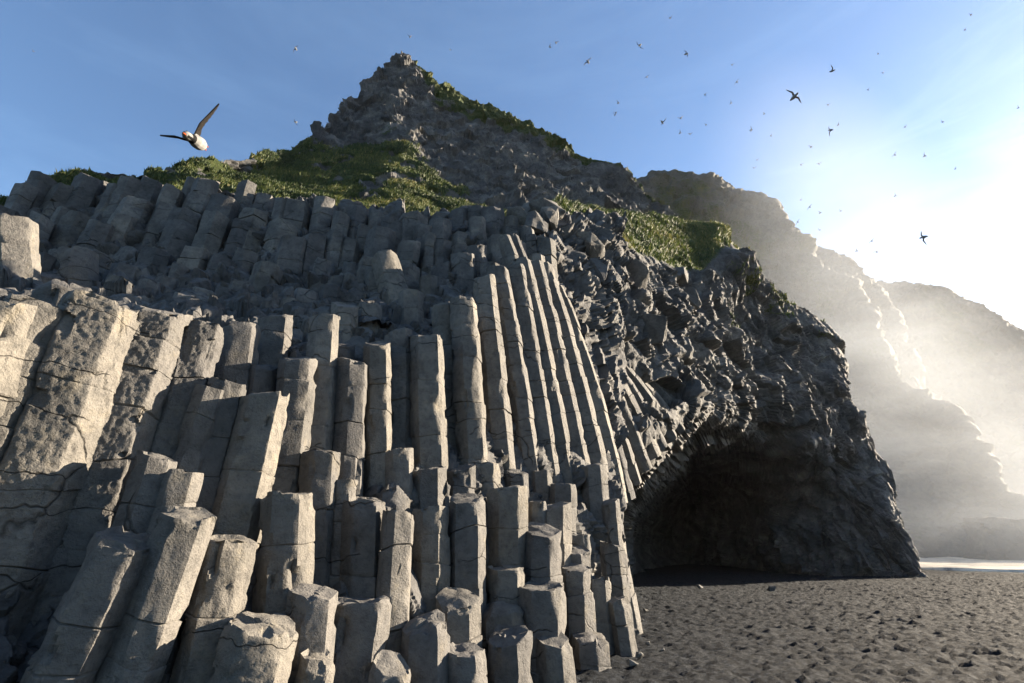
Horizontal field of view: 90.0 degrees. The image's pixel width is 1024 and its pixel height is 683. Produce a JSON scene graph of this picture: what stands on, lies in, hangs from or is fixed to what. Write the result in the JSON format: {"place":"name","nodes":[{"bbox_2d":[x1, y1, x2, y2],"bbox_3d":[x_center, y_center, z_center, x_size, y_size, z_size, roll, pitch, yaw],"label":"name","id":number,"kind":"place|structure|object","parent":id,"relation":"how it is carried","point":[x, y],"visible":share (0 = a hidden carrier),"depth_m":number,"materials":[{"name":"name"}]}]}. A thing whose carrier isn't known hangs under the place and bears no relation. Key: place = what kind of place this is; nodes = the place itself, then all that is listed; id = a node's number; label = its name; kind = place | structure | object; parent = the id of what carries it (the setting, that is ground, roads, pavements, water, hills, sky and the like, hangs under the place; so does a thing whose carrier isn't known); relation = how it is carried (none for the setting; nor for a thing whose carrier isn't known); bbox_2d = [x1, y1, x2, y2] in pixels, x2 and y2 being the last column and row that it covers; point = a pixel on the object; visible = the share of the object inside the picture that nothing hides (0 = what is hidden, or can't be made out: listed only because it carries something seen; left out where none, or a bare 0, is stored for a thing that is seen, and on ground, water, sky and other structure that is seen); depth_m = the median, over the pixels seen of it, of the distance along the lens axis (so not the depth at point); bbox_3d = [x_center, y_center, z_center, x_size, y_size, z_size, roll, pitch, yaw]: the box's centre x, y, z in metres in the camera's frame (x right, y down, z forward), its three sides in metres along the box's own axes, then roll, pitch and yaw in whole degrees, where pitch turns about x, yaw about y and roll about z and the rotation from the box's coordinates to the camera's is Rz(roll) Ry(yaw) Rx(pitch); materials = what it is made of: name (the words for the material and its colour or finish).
{"place":"outdoors","nodes":[
{"label":"outdoors","id":0,"kind":"place"},
{"bbox_2d":[160,103,218,150],"bbox_3d":[-2.774,-1.835,4.492,0.576,0.356,0.282,-11,-24,26],"label":"puffin","id":1,"kind":"object","parent":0,"point":[195,140],"visible":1,"depth_m":4.41},
{"bbox_2d":[1,51,688,220],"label":"hill","id":2,"kind":"structure","parent":0,"point":[490,154],"depth_m":61.01,"materials":[{"name":"grey stone"}]},
{"bbox_2d":[0,136,830,335],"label":"grass","id":3,"kind":"structure","parent":2,"relation":"on","point":[277,178],"depth_m":37.40,"materials":[{"name":"green plant"}]},
{"bbox_2d":[0,0,1023,329],"label":"sky","id":4,"kind":"structure","parent":0,"point":[99,85],"materials":[{"name":"blue"}]},
{"bbox_2d":[787,90,800,102],"bbox_3d":[9.540,-8.275,17.304,0.722,0.159,0.319,35,-43,-8],"label":"puffin","id":5,"kind":"object","parent":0,"point":[794,96],"visible":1,"depth_m":17.29},
{"bbox_2d":[575,564,1023,682],"bbox_3d":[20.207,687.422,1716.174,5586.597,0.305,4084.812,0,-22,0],"label":"beach","id":6,"kind":"structure","parent":0,"point":[726,624],"depth_m":12.05,"materials":[{"name":"grey sand"}]},
{"bbox_2d":[0,213,704,682],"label":"basalt cliff","id":7,"kind":"structure","parent":6,"relation":"on","point":[336,495],"depth_m":6.85,"materials":[{"name":"grey stone"}]},
{"bbox_2d":[0,170,629,329],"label":"weathered cliff","id":8,"kind":"structure","parent":7,"relation":"on","point":[146,236],"depth_m":17.61,"materials":[{"name":"grey stone"}]},
{"bbox_2d":[626,659,638,666],"bbox_3d":[1.958,5.267,8.398,0.212,0.116,0.140,-17,-27,35],"label":"stone","id":9,"kind":"object","parent":6,"relation":"on","point":[630,662],"visible":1,"depth_m":8.36,"materials":[{"name":"grey stone"}]},
{"bbox_2d":[635,652,643,658],"bbox_3d":[2.215,5.444,8.867,0.193,0.122,0.118,4,-22,-10],"label":"stone","id":10,"kind":"object","parent":6,"relation":"on","point":[639,655],"visible":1,"depth_m":8.84,"materials":[{"name":"grey stone"}]},
{"bbox_2d":[557,198,928,579],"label":"cave headland","id":11,"kind":"structure","parent":6,"relation":"on","point":[772,460],"depth_m":34.34,"materials":[{"name":"grey stone"}]},
{"bbox_2d":[767,586,775,590],"bbox_3d":[11.457,10.894,22.584,0.411,0.222,0.289,0,-22,0],"label":"stone","id":12,"kind":"object","parent":6,"relation":"on","point":[771,588],"visible":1,"depth_m":22.48,"materials":[{"name":"grey stone"}]},
{"bbox_2d":[961,516,1023,560],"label":"sea stack","id":13,"kind":"object","parent":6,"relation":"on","point":[992,538],"visible":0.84,"depth_m":61.78,"materials":[{"name":"grey stone"}]},
{"bbox_2d":[636,169,1023,557],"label":"hill","id":14,"kind":"structure","parent":0,"point":[943,462],"depth_m":89.03,"materials":[{"name":"grey stone"}]},
{"bbox_2d":[816,246,942,399],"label":"hill","id":15,"kind":"structure","parent":0,"point":[913,372],"depth_m":145.58,"materials":[{"name":"grey stone"}]},
{"bbox_2d":[919,232,927,244],"bbox_3d":[17.925,-4.542,22.295,0.319,0.722,0.159,-13,-24,25],"label":"puffin","id":16,"kind":"object","parent":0,"point":[924,236],"visible":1,"depth_m":22.27},
{"bbox_2d":[877,280,1023,493],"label":"hill","id":17,"kind":"structure","parent":0,"point":[970,353],"depth_m":195.19,"materials":[{"name":"grey stone"}]},
{"bbox_2d":[919,557,1023,572],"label":"sea","id":18,"kind":"structure","parent":0,"point":[950,563],"depth_m":47.96,"materials":[{"name":"liquid"}]}
]}

